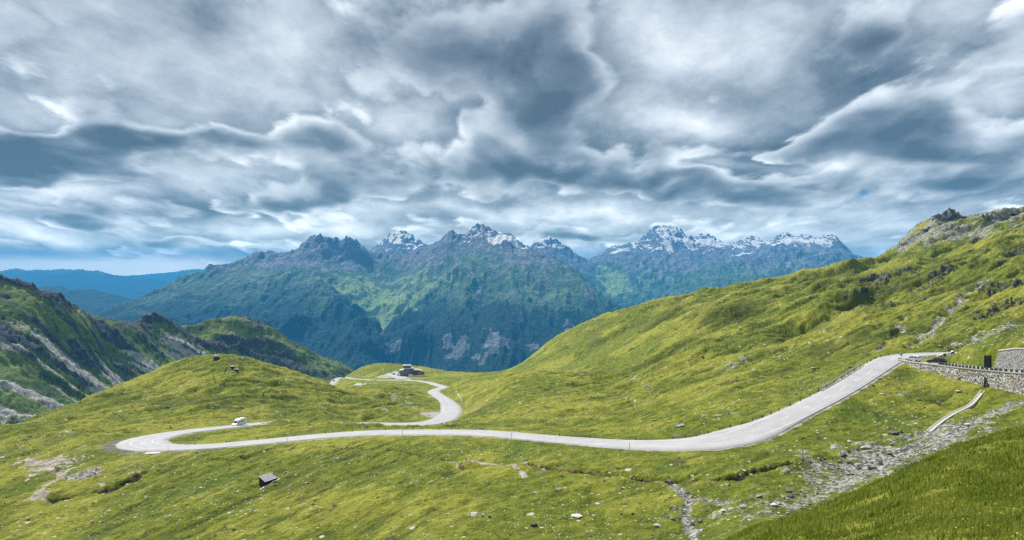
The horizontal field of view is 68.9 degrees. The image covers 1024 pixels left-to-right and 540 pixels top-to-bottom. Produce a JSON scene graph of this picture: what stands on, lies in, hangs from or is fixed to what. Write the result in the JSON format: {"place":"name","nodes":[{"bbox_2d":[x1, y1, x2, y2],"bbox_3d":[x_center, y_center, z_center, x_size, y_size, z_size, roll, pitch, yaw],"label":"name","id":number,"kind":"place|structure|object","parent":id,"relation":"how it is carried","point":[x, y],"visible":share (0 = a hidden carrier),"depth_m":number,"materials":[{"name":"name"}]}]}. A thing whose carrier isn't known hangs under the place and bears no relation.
{"place":"outdoors","nodes":[
{"label":"outdoors","id":0,"kind":"place"},
{"bbox_2d":[38,285,132,315],"bbox_3d":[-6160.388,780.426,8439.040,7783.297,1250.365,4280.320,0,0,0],"label":"distant hills","id":1,"kind":"structure","parent":0,"point":[94,302],"depth_m":8322.14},
{"bbox_2d":[0,268,171,299],"bbox_3d":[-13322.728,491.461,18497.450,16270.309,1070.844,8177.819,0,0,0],"label":"distant mountains","id":2,"kind":"structure","parent":0,"point":[133,288],"depth_m":17945.31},
{"bbox_2d":[129,269,204,280],"bbox_3d":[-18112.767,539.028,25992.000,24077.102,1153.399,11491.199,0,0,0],"label":"horizon mountains","id":3,"kind":"structure","parent":0,"point":[169,276],"depth_m":26098.72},
{"bbox_2d":[0,274,353,425],"bbox_3d":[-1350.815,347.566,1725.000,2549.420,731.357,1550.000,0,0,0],"label":"rocky hillside","id":4,"kind":"structure","parent":0,"point":[57,349],"depth_m":1369.85,"materials":[{"name":"green plant"}]},
{"bbox_2d":[97,223,621,371],"bbox_3d":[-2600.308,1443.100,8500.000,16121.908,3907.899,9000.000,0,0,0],"label":"mountain massif","id":5,"kind":"structure","parent":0,"point":[477,297],"depth_m":6314.89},
{"bbox_2d":[330,377,460,425],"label":"road","id":6,"kind":"structure","parent":0,"point":[450,410],"depth_m":399.80,"materials":[{"name":"grey asphalt"}]},
{"bbox_2d":[371,230,607,292],"bbox_3d":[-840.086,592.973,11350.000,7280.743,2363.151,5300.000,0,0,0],"label":"mountain peaks","id":7,"kind":"object","parent":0,"point":[405,241],"visible":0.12,"depth_m":10668.61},
{"bbox_2d":[0,206,1023,539],"bbox_3d":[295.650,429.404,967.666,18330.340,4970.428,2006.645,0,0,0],"label":"ground","id":8,"kind":"structure","parent":0,"point":[910,278],"depth_m":195.38,"materials":[{"name":"green plant"}]},
{"bbox_2d":[99,437,226,455],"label":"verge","id":9,"kind":"structure","parent":8,"relation":"on","point":[113,445],"depth_m":218.36,"materials":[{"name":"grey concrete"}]},
{"bbox_2d":[259,473,279,488],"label":"ribbed shed","id":10,"kind":"structure","parent":8,"relation":"on","point":[265,480],"depth_m":161.74,"materials":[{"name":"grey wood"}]},
{"bbox_2d":[386,371,413,379],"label":"car park","id":11,"kind":"structure","parent":8,"relation":"on","point":[396,376],"depth_m":892.98,"materials":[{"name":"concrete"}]},
{"bbox_2d":[399,364,424,376],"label":"mountain restaurant","id":12,"kind":"structure","parent":8,"relation":"on","point":[408,370],"depth_m":896.89,"materials":[{"name":"stone"}]},
{"bbox_2d":[428,412,439,417],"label":"gravel layby","id":13,"kind":"structure","parent":8,"relation":"on","point":[433,414],"depth_m":376.52,"materials":[{"name":"gravel"}]},
{"bbox_2d":[0,241,1023,539],"bbox_3d":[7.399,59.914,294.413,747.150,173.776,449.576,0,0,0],"label":"scattered stones","id":14,"kind":"object","parent":8,"relation":"on","point":[604,457],"visible":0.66,"depth_m":153.18,"materials":[{"name":"grey stone"}]},
{"bbox_2d":[571,514,581,517],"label":"boulder","id":15,"kind":"object","parent":8,"relation":"on","point":[576,515],"visible":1,"depth_m":111.34,"materials":[{"name":"stone"}]},
{"bbox_2d":[818,363,861,391],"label":"guardrail","id":16,"kind":"object","parent":8,"relation":"on","point":[826,384],"visible":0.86,"depth_m":186.08,"materials":[{"name":"metal"}]},
{"bbox_2d":[721,424,1023,539],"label":"grass","id":17,"kind":"structure","parent":8,"relation":"on","point":[811,523],"depth_m":39.74,"materials":[{"name":"green plant"}]},
{"bbox_2d":[754,470,1018,538],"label":"flowers","id":18,"kind":"object","parent":8,"relation":"on","point":[953,519],"visible":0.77,"depth_m":27.68,"materials":[{"name":"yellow plant"}]},
{"bbox_2d":[889,430,899,434],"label":"boulder","id":19,"kind":"object","parent":8,"relation":"on","point":[893,432],"visible":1,"depth_m":144.75,"materials":[{"name":"stone"}]},
{"bbox_2d":[919,226,931,230],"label":"rock outcrop","id":20,"kind":"object","parent":8,"relation":"on","point":[926,228],"visible":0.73,"depth_m":865.75,"materials":[{"name":"grey stone"}]},
{"bbox_2d":[928,208,966,220],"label":"rock outcrop","id":21,"kind":"object","parent":8,"relation":"on","point":[949,213],"visible":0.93,"depth_m":912.02,"materials":[{"name":"grey stone"}]},
{"bbox_2d":[927,390,983,432],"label":"drain chute","id":22,"kind":"object","parent":8,"relation":"on","point":[971,404],"visible":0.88,"depth_m":156.47,"materials":[{"name":"concrete"}]},
{"bbox_2d":[898,359,1023,394],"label":"retaining wall","id":23,"kind":"structure","parent":8,"relation":"on","point":[1011,382],"depth_m":175.85,"materials":[{"name":"stone"}]},
{"bbox_2d":[973,211,994,219],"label":"rock outcrop","id":24,"kind":"object","parent":8,"relation":"on","point":[986,216],"visible":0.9,"depth_m":796.93,"materials":[{"name":"grey stone"}]},
{"bbox_2d":[993,348,1023,370],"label":"stone shelter","id":25,"kind":"object","parent":8,"relation":"on","point":[1010,358],"visible":0.9,"depth_m":176.79,"materials":[{"name":"grey stone"}]},
{"bbox_2d":[1007,208,1023,214],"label":"rock outcrop","id":26,"kind":"object","parent":8,"relation":"on","point":[1016,211],"visible":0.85,"depth_m":817.56,"materials":[{"name":"grey stone"}]},
{"bbox_2d":[0,0,1023,275],"label":"sky","id":27,"kind":"structure","parent":0,"point":[138,137],"materials":[{"name":"grey"}]},
{"bbox_2d":[116,352,956,450],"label":"road","id":28,"kind":"structure","parent":0,"point":[830,396],"depth_m":175.84,"materials":[{"name":"grey asphalt"}]},
{"bbox_2d":[231,417,246,425],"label":"motorhome","id":29,"kind":"object","parent":28,"relation":"on","point":[239,421],"visible":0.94,"depth_m":286.74,"materials":[{"name":"white metal"}]},
{"bbox_2d":[130,352,952,449],"bbox_3d":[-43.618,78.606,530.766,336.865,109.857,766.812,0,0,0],"label":"road markings","id":30,"kind":"object","parent":28,"relation":"on","point":[606,439],"visible":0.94,"depth_m":181.25,"materials":[{"name":"white paint"}]},
{"bbox_2d":[589,224,863,307],"bbox_3d":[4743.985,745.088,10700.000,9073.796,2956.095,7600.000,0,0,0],"label":"mountain range","id":31,"kind":"structure","parent":0,"point":[658,261],"depth_m":10468.86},
{"bbox_2d":[914,361,1020,371],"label":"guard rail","id":32,"kind":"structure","parent":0,"point":[964,365],"depth_m":188.32,"materials":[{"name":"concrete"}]},
{"bbox_2d":[904,356,922,361],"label":"white car","id":33,"kind":"object","parent":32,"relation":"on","point":[917,358],"visible":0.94,"depth_m":198.89,"materials":[{"name":"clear metal"}]},
{"bbox_2d":[926,357,946,363],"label":"black car","id":34,"kind":"object","parent":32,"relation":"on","point":[938,360],"visible":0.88,"depth_m":192.23,"materials":[{"name":"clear metal"}]},
{"bbox_2d":[984,355,991,367],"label":"notice board","id":35,"kind":"object","parent":32,"relation":"on","point":[988,361],"visible":0.9,"depth_m":177.12,"materials":[{"name":"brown wood"}]}
]}

